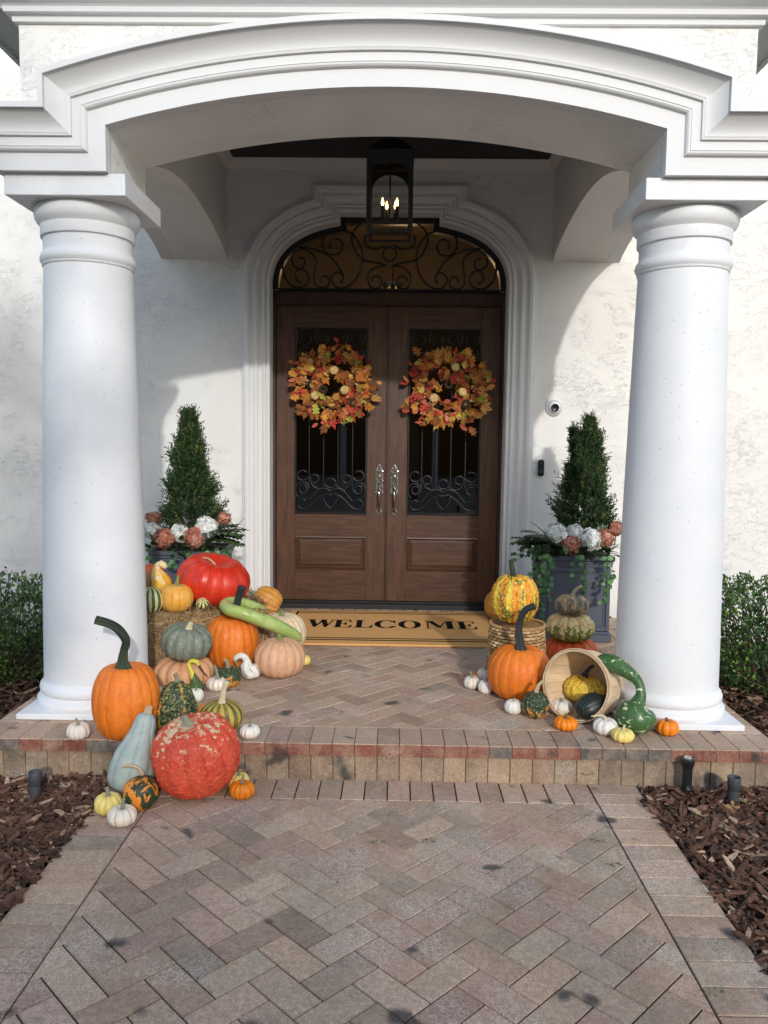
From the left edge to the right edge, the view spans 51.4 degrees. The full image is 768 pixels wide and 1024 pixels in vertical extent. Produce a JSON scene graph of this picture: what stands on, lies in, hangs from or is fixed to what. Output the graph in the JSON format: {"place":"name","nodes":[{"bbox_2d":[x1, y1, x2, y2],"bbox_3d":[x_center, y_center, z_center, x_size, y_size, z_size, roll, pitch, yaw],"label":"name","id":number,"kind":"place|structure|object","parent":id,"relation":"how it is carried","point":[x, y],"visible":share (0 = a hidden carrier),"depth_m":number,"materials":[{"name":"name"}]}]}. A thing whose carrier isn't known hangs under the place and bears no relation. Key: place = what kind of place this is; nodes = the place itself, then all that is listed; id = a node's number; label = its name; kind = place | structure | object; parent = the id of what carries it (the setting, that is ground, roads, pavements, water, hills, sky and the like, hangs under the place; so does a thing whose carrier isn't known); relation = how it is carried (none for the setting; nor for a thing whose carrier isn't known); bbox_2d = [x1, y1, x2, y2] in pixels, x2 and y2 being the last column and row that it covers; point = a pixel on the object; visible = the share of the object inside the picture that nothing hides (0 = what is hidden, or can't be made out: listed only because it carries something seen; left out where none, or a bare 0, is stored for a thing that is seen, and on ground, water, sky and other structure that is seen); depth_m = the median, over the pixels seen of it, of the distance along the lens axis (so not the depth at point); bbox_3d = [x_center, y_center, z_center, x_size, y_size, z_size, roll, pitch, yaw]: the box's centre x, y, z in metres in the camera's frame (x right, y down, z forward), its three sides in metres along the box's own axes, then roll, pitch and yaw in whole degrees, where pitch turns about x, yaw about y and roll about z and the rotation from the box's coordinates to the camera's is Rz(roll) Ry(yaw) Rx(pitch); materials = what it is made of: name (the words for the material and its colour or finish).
{"place":"outdoors","nodes":[
{"label":"outdoors","id":0,"kind":"place"},
{"bbox_2d":[46,608,699,775],"bbox_3d":[-0.012,1.080,5.162,3.640,0.294,2.965,1,5,1],"label":"porch bedding","id":1,"kind":"object","parent":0,"point":[420,729],"visible":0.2,"depth_m":3.75,"materials":[{"name":"brown concrete"}]},
{"bbox_2d":[0,779,767,1023],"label":"walkway","id":2,"kind":"structure","parent":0,"point":[716,952],"depth_m":2.61,"materials":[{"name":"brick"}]},
{"bbox_2d":[94,786,121,815],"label":"mini pumpkin","id":3,"kind":"object","parent":2,"relation":"on","point":[106,801],"visible":0.77,"depth_m":3.28,"materials":[{"name":"yellow food"}]},
{"bbox_2d":[107,798,136,827],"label":"mini pumpkin","id":4,"kind":"object","parent":2,"relation":"on","point":[122,814],"visible":1,"depth_m":3.19,"materials":[{"name":"white food"}]},
{"bbox_2d":[107,705,155,792],"bbox_3d":[-1.101,1.050,3.497,0.214,0.374,0.223,1,5,1],"label":"hubbard squash","id":5,"kind":"object","parent":2,"relation":"on","point":[134,747],"visible":0.75,"depth_m":3.45,"materials":[{"name":"grey food"}]},
{"bbox_2d":[122,764,158,811],"bbox_3d":[-1.025,1.162,3.357,0.148,0.176,0.145,-2,6,-25],"label":"gourd","id":6,"kind":"object","parent":2,"relation":"on","point":[140,792],"visible":0.95,"depth_m":3.31,"materials":[{"name":"orange food"}]},
{"bbox_2d":[150,711,240,799],"bbox_3d":[-0.827,1.057,3.508,0.383,0.365,0.387,1,5,1],"label":"warty pumpkin","id":7,"kind":"object","parent":2,"relation":"on","point":[195,755],"visible":1,"depth_m":3.37,"materials":[{"name":"red food"}]},
{"bbox_2d":[227,769,249,786],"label":"mini pumpkin","id":8,"kind":"object","parent":2,"relation":"on","point":[239,774],"visible":0.38,"depth_m":3.53,"materials":[{"name":"yellow food"}]},
{"bbox_2d":[229,775,254,799],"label":"mini pumpkin","id":9,"kind":"object","parent":2,"relation":"on","point":[242,789],"visible":1,"depth_m":3.44,"materials":[{"name":"orange food"}]},
{"bbox_2d":[69,660,713,962],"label":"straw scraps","id":10,"kind":"object","parent":2,"relation":"on","point":[276,836],"visible":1,"depth_m":2.83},
{"bbox_2d":[368,772,723,995],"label":"weeds","id":11,"kind":"object","parent":2,"relation":"on","point":[722,991],"visible":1,"depth_m":3.09,"materials":[{"name":"green plant"}]},
{"bbox_2d":[0,608,767,762],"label":"porch floor","id":12,"kind":"structure","parent":0,"point":[371,687],"depth_m":3.91,"materials":[{"name":"brick"}]},
{"bbox_2d":[66,718,90,740],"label":"mini pumpkin","id":13,"kind":"object","parent":12,"relation":"on","point":[77,730],"visible":1,"depth_m":3.63,"materials":[{"name":"white food"}]},
{"bbox_2d":[91,616,159,740],"bbox_3d":[-1.194,0.755,3.688,0.302,0.569,0.303,1,5,1],"label":"pumpkin","id":14,"kind":"object","parent":12,"relation":"on","point":[125,691],"visible":0.83,"depth_m":3.59,"materials":[{"name":"orange food"}]},
{"bbox_2d":[155,673,197,729],"bbox_3d":[-0.978,0.895,3.755,0.202,0.284,0.205,1,5,1],"label":"warty gourd","id":15,"kind":"object","parent":12,"relation":"on","point":[176,698],"visible":0.62,"depth_m":3.69,"materials":[{"name":"green food"}]},
{"bbox_2d":[154,657,213,687],"bbox_3d":[-1.120,0.895,4.467,0.330,0.158,0.337,1,5,1],"label":"heirloom pumpkin","id":16,"kind":"object","parent":12,"relation":"on","point":[166,669],"visible":0.49,"depth_m":4.35,"materials":[{"name":"food"}]},
{"bbox_2d":[161,621,212,661],"bbox_3d":[-1.098,0.712,4.434,0.281,0.218,0.278,1,5,1],"label":"heirloom pumpkin","id":17,"kind":"object","parent":16,"relation":"on","point":[184,641],"visible":0.98,"depth_m":4.34,"materials":[{"name":"green food"}]},
{"bbox_2d":[148,542,235,583],"bbox_3d":[-1.382,0.549,5.801,0.512,0.605,0.492,1,5,1],"label":"planter","id":18,"kind":"object","parent":12,"relation":"on","point":[157,555],"visible":0.1,"depth_m":5.56,"materials":[{"name":"grey paint"}]},
{"bbox_2d":[144,522,159,546],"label":"hydrangea bloom","id":19,"kind":"object","parent":18,"relation":"in","point":[150,528],"visible":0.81,"depth_m":5.53,"materials":[{"name":"white plant"}]},
{"bbox_2d":[152,528,175,550],"bbox_3d":[-1.525,0.232,5.539,0.166,0.250,0.118,1,5,1],"label":"hydrangea bloom","id":20,"kind":"object","parent":18,"relation":"in","point":[165,539],"visible":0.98,"depth_m":5.50,"materials":[{"name":"pink plant"}]},
{"bbox_2d":[170,523,188,548],"bbox_3d":[-1.425,0.185,5.567,0.144,0.222,0.111,1,5,1],"label":"hydrangea bloom","id":21,"kind":"object","parent":18,"relation":"in","point":[178,533],"visible":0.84,"depth_m":5.53,"materials":[{"name":"white plant"}]},
{"bbox_2d":[155,403,230,530],"bbox_3d":[-1.378,-0.282,5.737,0.545,0.997,0.550,-3,6,-33],"label":"topiary","id":22,"kind":"object","parent":18,"relation":"in","point":[190,475],"visible":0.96,"depth_m":5.64,"materials":[{"name":"green plant"}]},
{"bbox_2d":[144,511,163,524],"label":"hydrangea bloom","id":23,"kind":"object","parent":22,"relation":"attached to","point":[150,517],"visible":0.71,"depth_m":5.75,"materials":[{"name":"pink plant"}]},
{"bbox_2d":[215,511,230,528],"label":"hydrangea bloom","id":24,"kind":"object","parent":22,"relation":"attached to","point":[222,516],"visible":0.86,"depth_m":5.75,"materials":[{"name":"pink plant"}]},
{"bbox_2d":[183,526,205,549],"bbox_3d":[-1.312,0.228,5.532,0.172,0.267,0.126,1,5,1],"label":"hydrangea bloom","id":25,"kind":"object","parent":18,"relation":"in","point":[192,538],"visible":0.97,"depth_m":5.49,"materials":[{"name":"pink plant"}]},
{"bbox_2d":[145,518,249,568],"bbox_3d":[-1.300,0.278,5.552,0.739,0.488,0.370,1,5,1],"label":"planter greenery","id":26,"kind":"object","parent":18,"relation":"in","point":[222,534],"visible":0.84,"depth_m":5.50,"materials":[{"name":"green plant"}]},
{"bbox_2d":[195,516,217,549],"bbox_3d":[-1.238,0.173,5.554,0.203,0.298,0.135,1,5,1],"label":"hydrangea bloom","id":27,"kind":"object","parent":18,"relation":"in","point":[205,524],"visible":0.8,"depth_m":5.51,"materials":[{"name":"white plant"}]},
{"bbox_2d":[187,659,206,689],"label":"crookneck gourd","id":28,"kind":"object","parent":12,"relation":"on","point":[195,680],"visible":0.83,"depth_m":4.29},
{"bbox_2d":[192,685,203,701],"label":"mini pumpkin","id":29,"kind":"object","parent":12,"relation":"on","point":[198,694],"visible":0.7,"depth_m":4.18,"materials":[{"name":"white food"}]},
{"bbox_2d":[147,587,275,666],"bbox_3d":[-1.272,0.744,5.088,1.200,0.531,0.641,-1,5,-14],"label":"hay bale","id":30,"kind":"object","parent":12,"relation":"on","point":[160,621],"visible":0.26,"depth_m":4.84,"materials":[{"name":"plant"}]},
{"bbox_2d":[146,587,161,612],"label":"striped gourd","id":31,"kind":"object","parent":30,"relation":"on","point":[153,598],"visible":0.71,"depth_m":4.76,"materials":[{"name":"green food"}]},
{"bbox_2d":[145,564,163,586],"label":"gourd","id":32,"kind":"object","parent":30,"relation":"on","point":[148,568],"visible":0.21,"depth_m":5.17,"materials":[{"name":"orange food"}]},
{"bbox_2d":[151,560,172,589],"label":"swan gourd","id":33,"kind":"object","parent":30,"relation":"on","point":[161,578],"visible":0.73,"depth_m":4.97,"materials":[{"name":"yellow food"}]},
{"bbox_2d":[161,575,193,612],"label":"pumpkin","id":34,"kind":"object","parent":30,"relation":"on","point":[177,596],"visible":0.96,"depth_m":4.80,"materials":[{"name":"orange food"}]},
{"bbox_2d":[196,598,208,608],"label":"star gourd","id":35,"kind":"object","parent":30,"relation":"on","point":[202,603],"visible":1,"depth_m":4.87,"materials":[{"name":"food"}]},
{"bbox_2d":[176,552,249,606],"bbox_3d":[-1.084,0.429,5.078,0.454,0.324,0.456,1,5,1],"label":"pumpkin","id":36,"kind":"object","parent":30,"relation":"on","point":[214,579],"visible":0.84,"depth_m":4.91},
{"bbox_2d":[206,665,225,691],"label":"mini pumpkin","id":37,"kind":"object","parent":12,"relation":"on","point":[214,683],"visible":0.84,"depth_m":4.35,"materials":[{"name":"white food"}]},
{"bbox_2d":[200,680,242,728],"bbox_3d":[-0.773,0.914,3.785,0.205,0.246,0.206,1,5,1],"label":"striped gourd","id":38,"kind":"object","parent":12,"relation":"on","point":[231,711],"visible":0.56,"depth_m":3.75,"materials":[{"name":"green food"}]},
{"bbox_2d":[218,658,241,687],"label":"gourd","id":39,"kind":"object","parent":12,"relation":"on","point":[232,675],"visible":0.77,"depth_m":4.42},
{"bbox_2d":[207,585,258,668],"bbox_3d":[-0.919,0.691,4.835,0.322,0.505,0.318,1,5,1],"label":"pumpkin","id":40,"kind":"object","parent":12,"relation":"on","point":[232,637],"visible":0.67,"depth_m":4.72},
{"bbox_2d":[219,596,302,641],"bbox_3d":[-0.757,0.659,4.848,0.477,0.280,0.342,-3,6,-35],"label":"snake gourd","id":41,"kind":"object","parent":40,"relation":"on","point":[244,611],"visible":0.91,"depth_m":4.72,"materials":[{"name":"green food"}]},
{"bbox_2d":[233,653,259,678],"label":"gooseneck gourd","id":42,"kind":"object","parent":12,"relation":"on","point":[249,670],"visible":1,"depth_m":4.56,"materials":[{"name":"white food"}]},
{"bbox_2d":[239,720,259,738],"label":"mini pumpkin","id":43,"kind":"object","parent":12,"relation":"on","point":[249,731],"visible":1,"depth_m":3.67,"materials":[{"name":"white food"}]},
{"bbox_2d":[248,586,282,613],"bbox_3d":[-0.923,0.700,6.301,0.238,0.233,0.237,5,7,43],"label":"squash","id":44,"kind":"object","parent":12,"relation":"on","point":[274,595],"visible":0.68,"depth_m":6.23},
{"bbox_2d":[254,633,304,678],"bbox_3d":[-0.612,0.834,4.676,0.300,0.256,0.297,1,5,1],"label":"heirloom pumpkin","id":45,"kind":"object","parent":12,"relation":"on","point":[279,656],"visible":1,"depth_m":4.57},
{"bbox_2d":[264,609,305,644],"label":"heirloom pumpkin","id":46,"kind":"object","parent":12,"relation":"on","point":[295,621],"visible":0.29,"depth_m":5.15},
{"bbox_2d":[303,655,310,665],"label":"gourd","id":47,"kind":"object","parent":12,"relation":"on","point":[307,660],"visible":0.48,"depth_m":4.89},
{"bbox_2d":[291,610,488,647],"bbox_3d":[0.028,0.851,5.899,1.545,0.017,1.067,1,5,1],"label":"doormat","id":48,"kind":"object","parent":12,"relation":"on","point":[396,628],"visible":0.96,"depth_m":5.82,"materials":[{"name":"beige"}]},
{"bbox_2d":[464,670,480,689],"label":"mini pumpkin","id":49,"kind":"object","parent":12,"relation":"on","point":[471,681],"visible":0.92,"depth_m":4.45,"materials":[{"name":"white food"}]},
{"bbox_2d":[477,663,487,679],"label":"mini pumpkin","id":50,"kind":"object","parent":12,"relation":"on","point":[482,673],"visible":0.41,"depth_m":4.57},
{"bbox_2d":[478,678,492,693],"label":"mini pumpkin","id":51,"kind":"object","parent":12,"relation":"on","point":[484,686],"visible":0.84,"depth_m":4.37,"materials":[{"name":"white food"}]},
{"bbox_2d":[484,592,496,618],"bbox_3d":[0.903,0.731,6.268,0.236,0.219,0.235,1,5,1],"label":"squash","id":52,"kind":"object","parent":12,"relation":"on","point":[489,611],"visible":0.27,"depth_m":6.21,"materials":[{"name":"orange food"}]},
{"bbox_2d":[504,698,522,714],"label":"mini pumpkin","id":53,"kind":"object","parent":12,"relation":"on","point":[513,706],"visible":0.99,"depth_m":4.04,"materials":[{"name":"white food"}]},
{"bbox_2d":[486,618,545,663],"bbox_3d":[0.770,0.810,4.643,0.362,0.348,0.362,1,5,1],"label":"wicker basket","id":54,"kind":"object","parent":12,"relation":"on","point":[501,633],"visible":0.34,"depth_m":4.54,"materials":[{"name":"brown wicker"}]},
{"bbox_2d":[491,560,538,622],"bbox_3d":[0.757,0.456,4.610,0.280,0.362,0.277,1,5,1],"label":"warty gourd","id":55,"kind":"object","parent":54,"relation":"on","point":[513,594],"visible":0.95,"depth_m":4.52,"materials":[{"name":"gold plant"}]},
{"bbox_2d":[487,603,549,701],"bbox_3d":[0.735,0.748,4.308,0.348,0.523,0.340,1,5,1],"label":"pumpkin","id":56,"kind":"object","parent":12,"relation":"on","point":[516,669],"visible":0.87,"depth_m":4.20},
{"bbox_2d":[522,680,548,718],"bbox_3d":[0.762,0.938,4.012,0.139,0.195,0.139,1,5,1],"label":"gourd","id":57,"kind":"object","parent":12,"relation":"on","point":[535,703],"visible":1,"depth_m":3.97,"materials":[{"name":"green food"}]},
{"bbox_2d":[554,713,577,731],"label":"mini pumpkin","id":58,"kind":"object","parent":12,"relation":"on","point":[565,722],"visible":1,"depth_m":3.81,"materials":[{"name":"orange food"}]},
{"bbox_2d":[545,637,597,665],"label":"heirloom pumpkin","id":59,"kind":"object","parent":12,"relation":"on","point":[554,647],"visible":0.3,"depth_m":4.93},
{"bbox_2d":[546,612,594,641],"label":"heirloom pumpkin","id":60,"kind":"object","parent":59,"relation":"on","point":[563,627],"visible":0.92,"depth_m":4.87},
{"bbox_2d":[555,585,589,614],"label":"heirloom pumpkin","id":61,"kind":"object","parent":60,"relation":"on","point":[572,603],"visible":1,"depth_m":4.89,"materials":[{"name":"grey food"}]},
{"bbox_2d":[530,547,614,642],"bbox_3d":[1.338,0.585,5.765,0.512,0.605,0.492,1,5,1],"label":"planter","id":62,"kind":"object","parent":12,"relation":"on","point":[596,612],"visible":0.46,"depth_m":5.54,"materials":[{"name":"grey paint"}]},
{"bbox_2d":[544,521,567,553],"bbox_3d":[1.193,0.205,5.521,0.183,0.278,0.135,1,5,1],"label":"hydrangea bloom","id":63,"kind":"object","parent":62,"relation":"in","point":[556,531],"visible":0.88,"depth_m":5.48,"materials":[{"name":"white plant"}]},
{"bbox_2d":[509,522,619,621],"bbox_3d":[1.257,0.446,5.545,0.796,0.761,0.402,1,5,1],"label":"planter greenery","id":64,"kind":"object","parent":62,"relation":"in","point":[538,542],"visible":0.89,"depth_m":5.43,"materials":[{"name":"green plant"}]},
{"bbox_2d":[560,535,582,555],"bbox_3d":[1.293,0.273,5.501,0.167,0.231,0.119,1,5,1],"label":"hydrangea bloom","id":65,"kind":"object","parent":62,"relation":"in","point":[572,544],"visible":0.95,"depth_m":5.46,"materials":[{"name":"pink plant"}]},
{"bbox_2d":[565,523,582,539],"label":"hydrangea bloom","id":66,"kind":"object","parent":62,"relation":"in","point":[575,530],"visible":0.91,"depth_m":5.49,"materials":[{"name":"white plant"}]},
{"bbox_2d":[545,408,620,529],"bbox_3d":[1.428,-0.242,5.688,0.580,0.992,0.542,1,5,1],"label":"topiary","id":67,"kind":"object","parent":62,"relation":"in","point":[585,473],"visible":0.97,"depth_m":5.61,"materials":[{"name":"green plant"}]},
{"bbox_2d":[579,527,601,555],"bbox_3d":[1.428,0.238,5.491,0.182,0.267,0.130,1,5,1],"label":"hydrangea bloom","id":68,"kind":"object","parent":62,"relation":"in","point":[590,539],"visible":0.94,"depth_m":5.46,"materials":[{"name":"white plant"}]},
{"bbox_2d":[598,527,615,555],"bbox_3d":[1.518,0.219,5.494,0.149,0.228,0.117,1,5,1],"label":"hydrangea bloom","id":69,"kind":"object","parent":62,"relation":"in","point":[607,538],"visible":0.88,"depth_m":5.46,"materials":[{"name":"pink plant"}]},
{"bbox_2d":[609,521,621,545],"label":"hydrangea bloom","id":70,"kind":"object","parent":62,"relation":"in","point":[615,527],"visible":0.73,"depth_m":5.49,"materials":[{"name":"pink plant"}]},
{"bbox_2d":[539,648,621,722],"bbox_3d":[1.017,0.873,4.043,0.364,0.364,0.342,5,-3,41],"label":"bushel basket","id":71,"kind":"object","parent":12,"relation":"on","point":[556,668],"visible":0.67,"depth_m":4.11,"materials":[{"name":"brown wood"}]},
{"bbox_2d":[549,698,572,713],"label":"mini pumpkin","id":72,"kind":"object","parent":71,"relation":"in","point":[562,705],"visible":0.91,"depth_m":4.02,"materials":[{"name":"white food"}]},
{"bbox_2d":[564,664,605,701],"bbox_3d":[1.043,0.890,4.148,0.213,0.204,0.215,1,5,1],"label":"warty gourd","id":73,"kind":"object","parent":71,"relation":"in","point":[576,687],"visible":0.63,"depth_m":4.09,"materials":[{"name":"yellow food"}]},
{"bbox_2d":[575,692,605,719],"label":"gourd","id":74,"kind":"object","parent":71,"relation":"in","point":[588,705],"visible":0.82,"depth_m":3.89,"materials":[{"name":"green food"}]},
{"bbox_2d":[591,714,617,735],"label":"mini pumpkin","id":75,"kind":"object","parent":12,"relation":"on","point":[604,725],"visible":0.91,"depth_m":3.76,"materials":[{"name":"plant"}]},
{"bbox_2d":[611,724,634,742],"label":"mini pumpkin","id":76,"kind":"object","parent":12,"relation":"on","point":[623,734],"visible":1,"depth_m":3.67,"materials":[{"name":"plant"}]},
{"bbox_2d":[597,653,655,734],"bbox_3d":[1.180,0.877,3.864,0.187,0.346,0.324,-1,5,-19],"label":"swan gourd","id":77,"kind":"object","parent":12,"relation":"on","point":[634,714],"visible":0.9,"depth_m":3.78,"materials":[{"name":"green food"}]},
{"bbox_2d":[656,717,678,735],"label":"mini pumpkin","id":78,"kind":"object","parent":12,"relation":"on","point":[666,726],"visible":1,"depth_m":3.77,"materials":[{"name":"orange food"}]},
{"bbox_2d":[0,642,767,953],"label":"garden soil","id":79,"kind":"structure","parent":0,"point":[762,706],"depth_m":4.96,"materials":[{"name":"brown soil"}]},
{"bbox_2d":[0,635,43,719],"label":"mulch bed","id":80,"kind":"object","parent":79,"relation":"on","point":[21,692],"visible":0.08,"depth_m":4.96,"materials":[{"name":"brown plant"}]},
{"bbox_2d":[0,567,43,686],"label":"shrub","id":81,"kind":"object","parent":79,"relation":"on","point":[11,666],"visible":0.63,"depth_m":5.16,"materials":[{"name":"green plant"}]},
{"bbox_2d":[0,769,111,921],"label":"mulch bed","id":82,"kind":"object","parent":79,"relation":"on","point":[35,835],"visible":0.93,"depth_m":3.24,"materials":[{"name":"brown wood"}]},
{"bbox_2d":[28,769,41,800],"bbox_3d":[-1.512,1.202,3.460,0.057,0.161,0.057,1,5,1],"label":"landscape spotlight","id":83,"kind":"object","parent":82,"relation":"on","point":[35,779],"visible":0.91,"depth_m":3.44,"materials":[{"name":"grey plastic"}]},
{"bbox_2d":[639,781,767,974],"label":"mulch bed","id":84,"kind":"object","parent":79,"relation":"on","point":[742,878],"visible":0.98,"depth_m":3.12,"materials":[{"name":"brown wood"}]},
{"bbox_2d":[681,756,694,792],"bbox_3d":[1.361,1.212,3.584,0.060,0.230,0.060,1,5,1],"label":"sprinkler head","id":85,"kind":"object","parent":84,"relation":"on","point":[688,763],"visible":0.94,"depth_m":3.56},
{"bbox_2d":[723,801,739,812],"bbox_3d":[1.501,1.268,3.411,0.077,0.039,0.076,-1,5,-23],"label":"dead leaf","id":86,"kind":"object","parent":84,"relation":"on","point":[727,806],"visible":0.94,"depth_m":3.42,"materials":[{"name":"plant"}]},
{"bbox_2d":[727,774,740,802],"bbox_3d":[1.529,1.236,3.490,0.057,0.161,0.057,1,5,1],"label":"riser cap","id":87,"kind":"object","parent":84,"relation":"on","point":[733,784],"visible":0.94,"depth_m":3.47,"materials":[{"name":"grey plastic"}]},
{"bbox_2d":[719,646,767,734],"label":"mulch bed","id":88,"kind":"object","parent":79,"relation":"on","point":[753,699],"visible":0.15,"depth_m":4.91,"materials":[{"name":"brown plant"}]},
{"bbox_2d":[719,570,767,697],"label":"shrub","id":89,"kind":"object","parent":88,"relation":"on","point":[756,669],"visible":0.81,"depth_m":5.16,"materials":[{"name":"green plant"}]},
{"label":"ground","id":90,"kind":"structure","parent":0,"visible":0},
{"bbox_2d":[0,0,767,730],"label":"house","id":91,"kind":"structure","parent":90,"relation":"on","point":[182,202],"depth_m":4.08,"materials":[{"name":"white paint"}]},
{"bbox_2d":[277,306,386,600],"bbox_3d":[-0.428,-0.463,6.516,0.903,2.396,0.103,1,5,1],"label":"door","id":92,"kind":"structure","parent":91,"relation":"in","point":[331,484],"depth_m":6.54,"materials":[{"name":"brown wood"}]},
{"bbox_2d":[287,338,381,433],"bbox_3d":[-0.396,-1.000,6.374,0.764,0.764,0.165,1,5,1],"label":"wreath","id":93,"kind":"object","parent":92,"relation":"hanging from","point":[320,372],"visible":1,"depth_m":6.35,"materials":[{"name":"plant"}]},
{"bbox_2d":[366,136,414,242],"bbox_3d":[0.040,-2.165,4.963,0.296,0.885,0.296,1,5,1],"label":"lantern","id":94,"kind":"object","parent":91,"relation":"hanging from","point":[389,156],"visible":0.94,"depth_m":4.86,"materials":[{"name":"black metal"}]},
{"bbox_2d":[383,226,402,288],"bbox_3d":[0.092,-2.561,7.939,0.210,1.231,0.210,1,5,1],"label":"chandelier","id":95,"kind":"object","parent":91,"relation":"hanging from","point":[389,284],"visible":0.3,"depth_m":7.90,"materials":[{"name":"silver metal"}]},
{"bbox_2d":[386,307,501,601],"bbox_3d":[0.480,-0.451,6.504,0.903,2.396,0.103,1,5,1],"label":"door","id":96,"kind":"structure","parent":91,"relation":"in","point":[442,484],"depth_m":6.52,"materials":[{"name":"brown wood"}]},
{"bbox_2d":[400,345,495,434],"bbox_3d":[0.512,-0.963,6.357,0.768,0.715,0.178,1,5,1],"label":"wreath","id":97,"kind":"object","parent":96,"relation":"attached to","point":[434,360],"visible":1,"depth_m":6.33,"materials":[{"name":"plant"}]},
{"bbox_2d":[538,460,543,475],"bbox_3d":[1.248,-0.350,6.343,0.047,0.132,0.029,1,5,1],"label":"doorbell","id":98,"kind":"object","parent":91,"relation":"attached to","point":[540,467],"visible":1,"depth_m":6.33,"materials":[{"name":"black plastic"}]},
{"bbox_2d":[546,399,562,415],"bbox_3d":[1.345,-0.824,6.281,0.136,0.136,0.068,1,5,1],"label":"dome camera","id":99,"kind":"object","parent":91,"relation":"attached to","point":[553,407],"visible":1,"depth_m":6.28,"materials":[{"name":"white plastic"}]},
{"bbox_2d":[0,750,767,795],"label":"step riser","id":100,"kind":"object","parent":90,"relation":"on","point":[637,774],"visible":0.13,"depth_m":3.66,"materials":[{"name":"brick"}]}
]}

